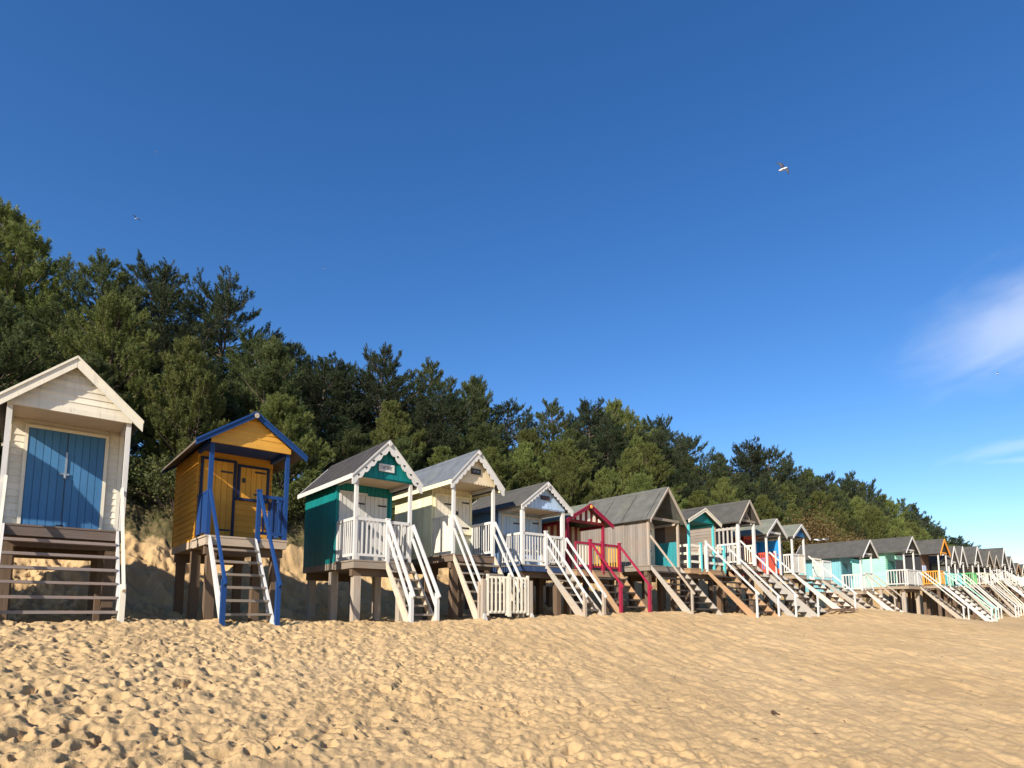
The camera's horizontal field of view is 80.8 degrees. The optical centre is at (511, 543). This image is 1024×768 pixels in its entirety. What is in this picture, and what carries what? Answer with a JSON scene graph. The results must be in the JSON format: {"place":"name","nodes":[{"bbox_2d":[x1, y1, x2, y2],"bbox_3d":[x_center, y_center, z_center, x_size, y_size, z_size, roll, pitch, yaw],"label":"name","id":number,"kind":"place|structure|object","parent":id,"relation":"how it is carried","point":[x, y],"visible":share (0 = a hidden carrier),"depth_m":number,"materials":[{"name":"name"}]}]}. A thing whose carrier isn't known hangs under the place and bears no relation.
{"place":"outdoors","nodes":[
{"label":"outdoors","id":0,"kind":"place"},
{"bbox_2d":[0,456,1023,767],"bbox_3d":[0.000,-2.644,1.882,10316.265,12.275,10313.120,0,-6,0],"label":"ground","id":1,"kind":"structure","parent":0,"point":[152,680],"depth_m":7.52,"materials":[{"name":"beige sand"}]},
{"bbox_2d":[0,293,63,390],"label":"pine tree","id":2,"kind":"object","parent":1,"relation":"on","point":[13,343],"visible":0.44,"depth_m":17.60,"materials":[{"name":"green plant"}]},
{"bbox_2d":[0,196,94,386],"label":"pine tree","id":3,"kind":"object","parent":1,"relation":"on","point":[26,245],"visible":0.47,"depth_m":22.12,"materials":[{"name":"green plant"}]},
{"bbox_2d":[2,298,120,391],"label":"pine tree","id":4,"kind":"object","parent":1,"relation":"on","point":[52,322],"visible":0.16,"depth_m":20.80,"materials":[{"name":"green plant"}]},
{"bbox_2d":[0,355,143,622],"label":"beach hut","id":5,"kind":"object","parent":1,"relation":"on","point":[69,427],"visible":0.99,"depth_m":10.76,"materials":[{"name":"beige paint"}]},
{"bbox_2d":[16,423,108,529],"bbox_3d":[-8.270,-1.166,11.124,1.260,1.915,0.087,5,-8,-39],"label":"door","id":6,"kind":"structure","parent":5,"relation":"in","point":[63,485],"depth_m":11.12,"materials":[{"name":"blue paint"}]},
{"bbox_2d":[13,247,168,371],"bbox_3d":[-16.268,-7.282,23.440,5.019,8.711,4.712,4,-5,-33],"label":"pine tree","id":7,"kind":"object","parent":1,"relation":"on","point":[104,272],"visible":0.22,"depth_m":22.89,"materials":[{"name":"green plant"}]},
{"bbox_2d":[17,290,180,467],"bbox_3d":[-13.147,-4.947,19.720,4.210,6.745,4.248,2,-7,-14],"label":"pine tree","id":8,"kind":"object","parent":1,"relation":"on","point":[105,337],"visible":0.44,"depth_m":19.24,"materials":[{"name":"green plant"}]},
{"bbox_2d":[67,349,146,475],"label":"pine tree","id":9,"kind":"object","parent":1,"relation":"on","point":[97,365],"visible":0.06,"depth_m":17.52,"materials":[{"name":"green plant"}]},
{"bbox_2d":[120,446,176,511],"bbox_3d":[-10.068,-1.785,18.076,4.561,2.061,4.193,-3,-7,28],"label":"shrub","id":10,"kind":"object","parent":1,"relation":"on","point":[164,482],"visible":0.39,"depth_m":17.09,"materials":[{"name":"green plant"}]},
{"bbox_2d":[88,249,227,455],"bbox_3d":[-15.022,-7.660,25.311,6.082,9.740,5.279,1,-7,-13],"label":"pine tree","id":11,"kind":"object","parent":1,"relation":"on","point":[162,293],"visible":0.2,"depth_m":25.18,"materials":[{"name":"green plant"}]},
{"bbox_2d":[129,335,229,486],"bbox_3d":[-10.385,-3.793,19.523,3.523,6.209,3.436,6,-9,-44],"label":"pine tree","id":12,"kind":"object","parent":1,"relation":"on","point":[187,370],"visible":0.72,"depth_m":18.85,"materials":[{"name":"green plant"}]},
{"bbox_2d":[114,312,245,433],"bbox_3d":[-13.408,-5.536,23.584,6.566,6.399,5.758,-5,-8,37],"label":"pine tree","id":13,"kind":"object","parent":1,"relation":"on","point":[161,344],"visible":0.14,"depth_m":22.73,"materials":[{"name":"green plant"}]},
{"bbox_2d":[130,357,242,464],"bbox_3d":[-11.302,-4.216,21.121,3.951,5.308,4.267,2,-9,-5],"label":"pine tree","id":14,"kind":"object","parent":1,"relation":"on","point":[215,371],"visible":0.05,"depth_m":20.61,"materials":[{"name":"green plant"}]},
{"bbox_2d":[146,265,297,396],"bbox_3d":[-13.111,-7.192,27.200,6.234,9.711,7.242,3,-7,-25],"label":"pine tree","id":15,"kind":"object","parent":1,"relation":"on","point":[224,302],"visible":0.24,"depth_m":26.03,"materials":[{"name":"green plant"}]},
{"bbox_2d":[162,411,307,625],"bbox_3d":[-5.899,-0.274,12.837,2.180,4.740,4.722,5,-8,-40],"label":"beach hut","id":16,"kind":"object","parent":1,"relation":"on","point":[224,514],"visible":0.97,"depth_m":12.68,"materials":[{"name":"orange paint"}]},
{"bbox_2d":[196,456,236,537],"bbox_3d":[-6.269,-0.946,12.792,0.710,1.755,0.047,5,-8,-40],"label":"door","id":17,"kind":"structure","parent":16,"relation":"in","point":[225,471],"depth_m":12.85,"materials":[{"name":"orange paint"}]},
{"bbox_2d":[206,328,319,418],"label":"pine tree","id":18,"kind":"object","parent":1,"relation":"on","point":[234,370],"visible":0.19,"depth_m":24.61,"materials":[{"name":"green plant"}]},
{"bbox_2d":[225,333,315,481],"bbox_3d":[-9.214,-4.436,22.552,3.466,6.753,4.066,3,-7,-28],"label":"pine tree","id":19,"kind":"object","parent":1,"relation":"on","point":[274,361],"visible":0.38,"depth_m":22.08,"materials":[{"name":"green plant"}]},
{"bbox_2d":[250,391,336,513],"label":"pine tree","id":20,"kind":"object","parent":1,"relation":"on","point":[286,420],"visible":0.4,"depth_m":20.35,"materials":[{"name":"green plant"}]},
{"bbox_2d":[271,470,320,524],"bbox_3d":[-6.900,-1.428,20.531,4.210,1.902,3.871,-2,-7,13],"label":"shrub","id":21,"kind":"object","parent":1,"relation":"on","point":[296,511],"visible":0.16,"depth_m":19.71,"materials":[{"name":"green plant"}]},
{"bbox_2d":[285,339,333,478],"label":"pine tree","id":22,"kind":"object","parent":1,"relation":"on","point":[305,361],"visible":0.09,"depth_m":28.70,"materials":[{"name":"green plant"}]},
{"bbox_2d":[294,355,375,469],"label":"pine tree","id":23,"kind":"object","parent":1,"relation":"on","point":[313,384],"visible":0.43,"depth_m":26.65,"materials":[{"name":"green plant"}]},
{"bbox_2d":[303,415,371,481],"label":"pine tree","id":24,"kind":"object","parent":1,"relation":"on","point":[336,433],"visible":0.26,"depth_m":24.21,"materials":[{"name":"green plant"}]},
{"bbox_2d":[313,427,375,473],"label":"pine tree","id":25,"kind":"object","parent":1,"relation":"on","point":[342,451],"visible":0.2,"depth_m":22.78,"materials":[{"name":"green plant"}]},
{"bbox_2d":[294,350,405,432],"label":"pine tree","id":26,"kind":"object","parent":1,"relation":"on","point":[351,368],"visible":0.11,"depth_m":29.96,"materials":[{"name":"green plant"}]},
{"bbox_2d":[297,440,440,622],"bbox_3d":[-3.627,-0.015,14.836,1.840,4.720,4.522,5,-8,-39],"label":"beach hut","id":27,"kind":"object","parent":1,"relation":"on","point":[350,531],"visible":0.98,"depth_m":14.55,"materials":[{"name":"teal paint"}]},
{"bbox_2d":[337,490,367,561],"bbox_3d":[-3.892,-0.404,14.715,0.730,1.735,0.052,5,-8,-39],"label":"door","id":28,"kind":"structure","parent":27,"relation":"in","point":[346,498],"depth_m":14.72,"materials":[{"name":"white paint"}]},
{"bbox_2d":[366,496,386,560],"bbox_3d":[-3.415,-0.332,15.105,0.580,1.680,0.052,5,-8,-39],"label":"door","id":29,"kind":"structure","parent":27,"relation":"in","point":[377,507],"depth_m":15.12,"materials":[{"name":"white paint"}]},
{"bbox_2d":[331,341,427,436],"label":"pine tree","id":30,"kind":"object","parent":1,"relation":"on","point":[376,362],"visible":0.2,"depth_m":31.55,"materials":[{"name":"green plant"}]},
{"bbox_2d":[327,366,444,447],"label":"pine tree","id":31,"kind":"object","parent":1,"relation":"on","point":[389,393],"visible":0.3,"depth_m":28.94,"materials":[{"name":"green plant"}]},
{"bbox_2d":[367,399,427,471],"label":"pine tree","id":32,"kind":"object","parent":1,"relation":"on","point":[394,425],"visible":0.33,"depth_m":25.92,"materials":[{"name":"green plant"}]},
{"bbox_2d":[392,435,422,509],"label":"pine tree","id":33,"kind":"object","parent":1,"relation":"on","point":[404,443],"visible":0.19,"depth_m":24.88,"materials":[{"name":"green plant"}]},
{"bbox_2d":[406,399,459,468],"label":"pine tree","id":34,"kind":"object","parent":1,"relation":"on","point":[434,429],"visible":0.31,"depth_m":28.20,"materials":[{"name":"green plant"}]},
{"bbox_2d":[404,356,471,435],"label":"pine tree","id":35,"kind":"object","parent":1,"relation":"on","point":[428,370],"visible":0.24,"depth_m":33.06,"materials":[{"name":"green plant"}]},
{"bbox_2d":[422,445,472,503],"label":"pine tree","id":36,"kind":"object","parent":1,"relation":"on","point":[443,452],"visible":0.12,"depth_m":25.33,"materials":[{"name":"green plant"}]},
{"bbox_2d":[407,382,498,456],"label":"pine tree","id":37,"kind":"object","parent":1,"relation":"on","point":[450,403],"visible":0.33,"depth_m":30.26,"materials":[{"name":"green plant"}]},
{"bbox_2d":[392,450,523,619],"bbox_3d":[-1.611,0.064,16.517,1.740,4.938,4.511,5,-8,-39],"label":"beach hut","id":38,"kind":"object","parent":1,"relation":"on","point":[442,510],"visible":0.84,"depth_m":16.22,"materials":[{"name":"yellow paint"}]},
{"bbox_2d":[433,493,451,555],"bbox_3d":[-1.857,-0.501,16.430,0.640,1.715,0.047,5,-8,-39],"label":"door","id":39,"kind":"structure","parent":38,"relation":"in","point":[442,502],"depth_m":16.43,"materials":[{"name":"beige paint"}]},
{"bbox_2d":[480,573,533,619],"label":"picket gate","id":40,"kind":"structure","parent":38,"relation":"attached to","point":[527,607],"depth_m":14.56,"materials":[{"name":"beige paint"}]},
{"bbox_2d":[442,374,509,453],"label":"pine tree","id":41,"kind":"object","parent":1,"relation":"on","point":[481,417],"visible":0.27,"depth_m":35.17,"materials":[{"name":"green plant"}]},
{"bbox_2d":[451,423,521,487],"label":"pine tree","id":42,"kind":"object","parent":1,"relation":"on","point":[476,434],"visible":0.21,"depth_m":29.36,"materials":[{"name":"green plant"}]},
{"bbox_2d":[472,446,518,502],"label":"pine tree","id":43,"kind":"object","parent":1,"relation":"on","point":[498,464],"visible":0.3,"depth_m":27.37,"materials":[{"name":"green plant"}]},
{"bbox_2d":[485,397,541,458],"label":"pine tree","id":44,"kind":"object","parent":1,"relation":"on","point":[519,424],"visible":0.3,"depth_m":36.70,"materials":[{"name":"green plant"}]},
{"bbox_2d":[505,426,548,484],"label":"pine tree","id":45,"kind":"object","parent":1,"relation":"on","point":[528,435],"visible":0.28,"depth_m":34.78,"materials":[{"name":"green plant"}]},
{"bbox_2d":[507,441,557,491],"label":"pine tree","id":46,"kind":"object","parent":1,"relation":"on","point":[524,457],"visible":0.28,"depth_m":30.42,"materials":[{"name":"green plant"}]},
{"bbox_2d":[463,482,606,617],"bbox_3d":[0.414,0.454,17.949,2.020,4.368,4.839,5,-8,-39],"label":"beach hut","id":47,"kind":"object","parent":1,"relation":"on","point":[520,513],"visible":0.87,"depth_m":17.64,"materials":[{"name":"blue paint"}]},
{"bbox_2d":[501,514,519,565],"bbox_3d":[-0.017,-0.090,17.918,0.770,1.535,0.052,5,-8,-39],"label":"door","id":48,"kind":"structure","parent":47,"relation":"in","point":[509,523],"depth_m":17.93,"materials":[{"name":"blue paint"}]},
{"bbox_2d":[517,467,575,506],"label":"pine tree","id":49,"kind":"object","parent":1,"relation":"on","point":[532,476],"visible":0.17,"depth_m":28.75,"materials":[{"name":"green plant"}]},
{"bbox_2d":[529,398,585,452],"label":"pine tree","id":50,"kind":"object","parent":1,"relation":"on","point":[553,428],"visible":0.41,"depth_m":39.94,"materials":[{"name":"green plant"}]},
{"bbox_2d":[538,437,603,505],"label":"pine tree","id":51,"kind":"object","parent":1,"relation":"on","point":[552,457],"visible":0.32,"depth_m":32.77,"materials":[{"name":"green plant"}]},
{"bbox_2d":[546,455,599,506],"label":"pine tree","id":52,"kind":"object","parent":1,"relation":"on","point":[566,476],"visible":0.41,"depth_m":30.16,"materials":[{"name":"green plant"}]},
{"bbox_2d":[555,428,603,477],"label":"pine tree","id":53,"kind":"object","parent":1,"relation":"on","point":[571,432],"visible":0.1,"depth_m":37.26,"materials":[{"name":"green plant"}]},
{"bbox_2d":[511,503,652,614],"bbox_3d":[1.868,0.770,19.442,2.320,3.918,4.859,5,-8,-40],"label":"beach hut","id":54,"kind":"object","parent":1,"relation":"on","point":[588,516],"visible":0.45,"depth_m":18.91,"materials":[{"name":"red paint"}]},
{"bbox_2d":[571,440,612,492],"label":"pine tree","id":55,"kind":"object","parent":1,"relation":"on","point":[582,445],"visible":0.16,"depth_m":35.62,"materials":[{"name":"green plant"}]},
{"bbox_2d":[564,397,623,460],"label":"pine tree","id":56,"kind":"object","parent":1,"relation":"on","point":[587,414],"visible":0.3,"depth_m":41.61,"materials":[{"name":"green plant"}]},
{"bbox_2d":[578,466,630,504],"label":"pine tree","id":57,"kind":"object","parent":1,"relation":"on","point":[607,478],"visible":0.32,"depth_m":31.67,"materials":[{"name":"green plant"}]},
{"bbox_2d":[585,397,658,486],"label":"pine tree","id":58,"kind":"object","parent":1,"relation":"on","point":[621,414],"visible":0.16,"depth_m":43.43,"materials":[{"name":"green plant"}]},
{"bbox_2d":[588,417,659,485],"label":"pine tree","id":59,"kind":"object","parent":1,"relation":"on","point":[607,446],"visible":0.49,"depth_m":38.48,"materials":[{"name":"green plant"}]},
{"bbox_2d":[614,446,653,491],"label":"pine tree","id":60,"kind":"object","parent":1,"relation":"on","point":[629,466],"visible":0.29,"depth_m":36.63,"materials":[{"name":"green plant"}]},
{"bbox_2d":[627,472,656,492],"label":"pine tree","id":61,"kind":"object","parent":1,"relation":"on","point":[640,482],"visible":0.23,"depth_m":33.35,"materials":[{"name":"green plant"}]},
{"bbox_2d":[613,441,686,498],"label":"pine tree","id":62,"kind":"object","parent":1,"relation":"on","point":[652,461],"visible":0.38,"depth_m":38.38,"materials":[{"name":"green plant"}]},
{"bbox_2d":[581,487,722,614],"bbox_3d":[4.759,0.507,21.669,2.100,4.852,5.190,5,-8,-40],"label":"beach hut","id":63,"kind":"object","parent":1,"relation":"on","point":[636,519],"visible":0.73,"depth_m":21.39,"materials":[{"name":"beige paint"}]},
{"bbox_2d":[641,430,704,491],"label":"pine tree","id":64,"kind":"object","parent":1,"relation":"on","point":[666,451],"visible":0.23,"depth_m":42.97,"materials":[{"name":"green plant"}]},
{"bbox_2d":[645,413,700,477],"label":"pine tree","id":65,"kind":"object","parent":1,"relation":"on","point":[663,423],"visible":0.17,"depth_m":47.80,"materials":[{"name":"green plant"}]},
{"bbox_2d":[663,466,711,504],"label":"pine tree","id":66,"kind":"object","parent":1,"relation":"on","point":[682,473],"visible":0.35,"depth_m":40.43,"materials":[{"name":"green plant"}]},
{"bbox_2d":[671,453,715,497],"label":"pine tree","id":67,"kind":"object","parent":1,"relation":"on","point":[690,464],"visible":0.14,"depth_m":45.73,"materials":[{"name":"green plant"}]},
{"bbox_2d":[671,433,725,490],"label":"pine tree","id":68,"kind":"object","parent":1,"relation":"on","point":[710,457],"visible":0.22,"depth_m":49.02,"materials":[{"name":"green plant"}]},
{"bbox_2d":[686,489,713,508],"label":"pine tree","id":69,"kind":"object","parent":1,"relation":"on","point":[698,499],"visible":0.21,"depth_m":36.20,"materials":[{"name":"green plant"}]},
{"bbox_2d":[624,508,781,617],"bbox_3d":[7.013,0.946,23.115,2.910,4.437,5.287,5,-8,-40],"label":"beach hut","id":70,"kind":"object","parent":1,"relation":"on","point":[698,518],"visible":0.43,"depth_m":22.79,"materials":[{"name":"teal paint"}]},
{"bbox_2d":[699,463,749,489],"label":"pine tree","id":71,"kind":"object","parent":1,"relation":"on","point":[724,473],"visible":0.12,"depth_m":47.59,"materials":[{"name":"green plant"}]},
{"bbox_2d":[707,476,742,503],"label":"pine tree","id":72,"kind":"object","parent":1,"relation":"on","point":[723,493],"visible":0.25,"depth_m":40.29,"materials":[{"name":"green plant"}]},
{"bbox_2d":[707,435,773,485],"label":"pine tree","id":73,"kind":"object","parent":1,"relation":"on","point":[744,461],"visible":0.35,"depth_m":53.33,"materials":[{"name":"green plant"}]},
{"bbox_2d":[679,500,811,617],"bbox_3d":[9.334,0.802,24.934,1.680,5.138,5.488,5,-8,-39],"label":"beach hut","id":74,"kind":"object","parent":1,"relation":"on","point":[732,516],"visible":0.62,"depth_m":24.91,"materials":[{"name":"black paint"}]},
{"bbox_2d":[726,485,769,518],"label":"pine tree","id":75,"kind":"object","parent":1,"relation":"on","point":[739,493],"visible":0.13,"depth_m":43.49,"materials":[{"name":"green plant"}]},
{"bbox_2d":[704,518,828,616],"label":"beach hut","id":76,"kind":"object","parent":1,"relation":"on","point":[768,553],"visible":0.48,"depth_m":26.05,"materials":[{"name":"red paint"}]},
{"bbox_2d":[737,444,803,489],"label":"pine tree","id":77,"kind":"object","parent":1,"relation":"on","point":[788,465],"visible":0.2,"depth_m":56.38,"materials":[{"name":"green plant"}]},
{"bbox_2d":[753,471,789,513],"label":"pine tree","id":78,"kind":"object","parent":1,"relation":"on","point":[762,487],"visible":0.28,"depth_m":47.54,"materials":[{"name":"green plant"}]},
{"bbox_2d":[753,494,796,553],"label":"pine tree","id":79,"kind":"object","parent":1,"relation":"on","point":[773,512],"visible":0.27,"depth_m":42.81,"materials":[{"name":"green plant"}]},
{"bbox_2d":[782,479,812,521],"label":"pine tree","id":80,"kind":"object","parent":1,"relation":"on","point":[791,487],"visible":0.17,"depth_m":51.73,"materials":[{"name":"green plant"}]},
{"bbox_2d":[742,524,856,611],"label":"beach hut","id":81,"kind":"object","parent":1,"relation":"on","point":[796,531],"visible":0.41,"depth_m":27.34,"materials":[{"name":"white paint"}]},
{"bbox_2d":[778,501,847,574],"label":"shrub","id":82,"kind":"object","parent":1,"relation":"on","point":[814,531],"visible":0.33,"depth_m":42.40,"materials":[{"name":"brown plant"}]},
{"bbox_2d":[798,478,843,524],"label":"pine tree","id":83,"kind":"object","parent":1,"relation":"on","point":[822,489],"visible":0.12,"depth_m":57.58,"materials":[{"name":"green plant"}]},
{"bbox_2d":[802,490,851,538],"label":"pine tree","id":84,"kind":"object","parent":1,"relation":"on","point":[817,498],"visible":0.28,"depth_m":52.55,"materials":[{"name":"green plant"}]},
{"bbox_2d":[784,558,874,608],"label":"deck platform","id":85,"kind":"structure","parent":1,"relation":"on","point":[848,596],"depth_m":28.60,"materials":[{"name":"beige paint"}]},
{"bbox_2d":[826,482,853,518],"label":"pine tree","id":86,"kind":"object","parent":1,"relation":"on","point":[836,491],"visible":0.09,"depth_m":60.53,"materials":[{"name":"green plant"}]},
{"bbox_2d":[796,539,904,611],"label":"beach hut","id":87,"kind":"object","parent":1,"relation":"on","point":[843,556],"visible":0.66,"depth_m":32.86,"materials":[{"name":"teal paint"}]},
{"bbox_2d":[842,517,868,540],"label":"pine tree","id":88,"kind":"object","parent":1,"relation":"on","point":[852,523],"visible":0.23,"depth_m":52.27,"materials":[{"name":"green plant"}]},
{"bbox_2d":[846,495,869,522],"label":"pine tree","id":89,"kind":"object","parent":1,"relation":"on","point":[857,503],"visible":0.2,"depth_m":59.41,"materials":[{"name":"green plant"}]},
{"bbox_2d":[834,478,881,507],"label":"pine tree","id":90,"kind":"object","parent":1,"relation":"on","point":[849,485],"visible":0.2,"depth_m":64.08,"materials":[{"name":"green plant"}]},
{"bbox_2d":[857,477,893,519],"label":"pine tree","id":91,"kind":"object","parent":1,"relation":"on","point":[870,492],"visible":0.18,"depth_m":73.28,"materials":[{"name":"green plant"}]},
{"bbox_2d":[859,505,900,539],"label":"pine tree","id":92,"kind":"object","parent":1,"relation":"on","point":[874,523],"visible":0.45,"depth_m":53.47,"materials":[{"name":"green plant"}]},
{"bbox_2d":[878,493,907,521],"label":"pine tree","id":93,"kind":"object","parent":1,"relation":"on","point":[892,506],"visible":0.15,"depth_m":75.08,"materials":[{"name":"green plant"}]},
{"bbox_2d":[887,517,921,540],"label":"pine tree","id":94,"kind":"object","parent":1,"relation":"on","point":[898,524],"visible":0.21,"depth_m":57.65,"materials":[{"name":"green plant"}]},
{"bbox_2d":[852,536,969,619],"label":"beach hut","id":95,"kind":"object","parent":1,"relation":"on","point":[888,550],"visible":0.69,"depth_m":37.13,"materials":[{"name":"green paint"}]},
{"bbox_2d":[889,539,997,621],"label":"beach hut","id":96,"kind":"object","parent":1,"relation":"on","point":[933,547],"visible":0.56,"depth_m":41.21,"materials":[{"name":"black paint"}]},
{"bbox_2d":[901,546,996,619],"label":"beach hut","id":97,"kind":"object","parent":1,"relation":"on","point":[953,560],"visible":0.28,"depth_m":42.34,"materials":[{"name":"black paint"}]},
{"bbox_2d":[911,546,1002,618],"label":"beach hut","id":98,"kind":"object","parent":1,"relation":"on","point":[960,552],"visible":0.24,"depth_m":43.47,"materials":[{"name":"white paint"}]},
{"bbox_2d":[930,546,1019,617],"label":"beach hut","id":99,"kind":"object","parent":1,"relation":"on","point":[972,555],"visible":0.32,"depth_m":45.83,"materials":[{"name":"black paint"}]},
{"bbox_2d":[951,555,1023,614],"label":"beach hut","id":100,"kind":"object","parent":1,"relation":"on","point":[995,562],"visible":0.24,"depth_m":49.36,"materials":[{"name":"black paint"}]},
{"bbox_2d":[960,548,1023,613],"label":"beach hut","id":101,"kind":"object","parent":1,"relation":"on","point":[1000,553],"visible":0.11,"depth_m":51.45,"materials":[{"name":"black paint"}]},
{"bbox_2d":[964,551,1023,615],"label":"beach hut","id":102,"kind":"object","parent":1,"relation":"on","point":[986,559],"visible":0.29,"depth_m":47.99,"materials":[{"name":"white paint"}]},
{"bbox_2d":[967,556,1023,611],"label":"beach hut","id":103,"kind":"object","parent":1,"relation":"on","point":[1011,568],"visible":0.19,"depth_m":52.85,"materials":[{"name":"black paint"}]},
{"bbox_2d":[0,0,1023,582],"label":"sky","id":104,"kind":"structure","parent":0,"point":[567,201],"materials":[{"name":"blue"}]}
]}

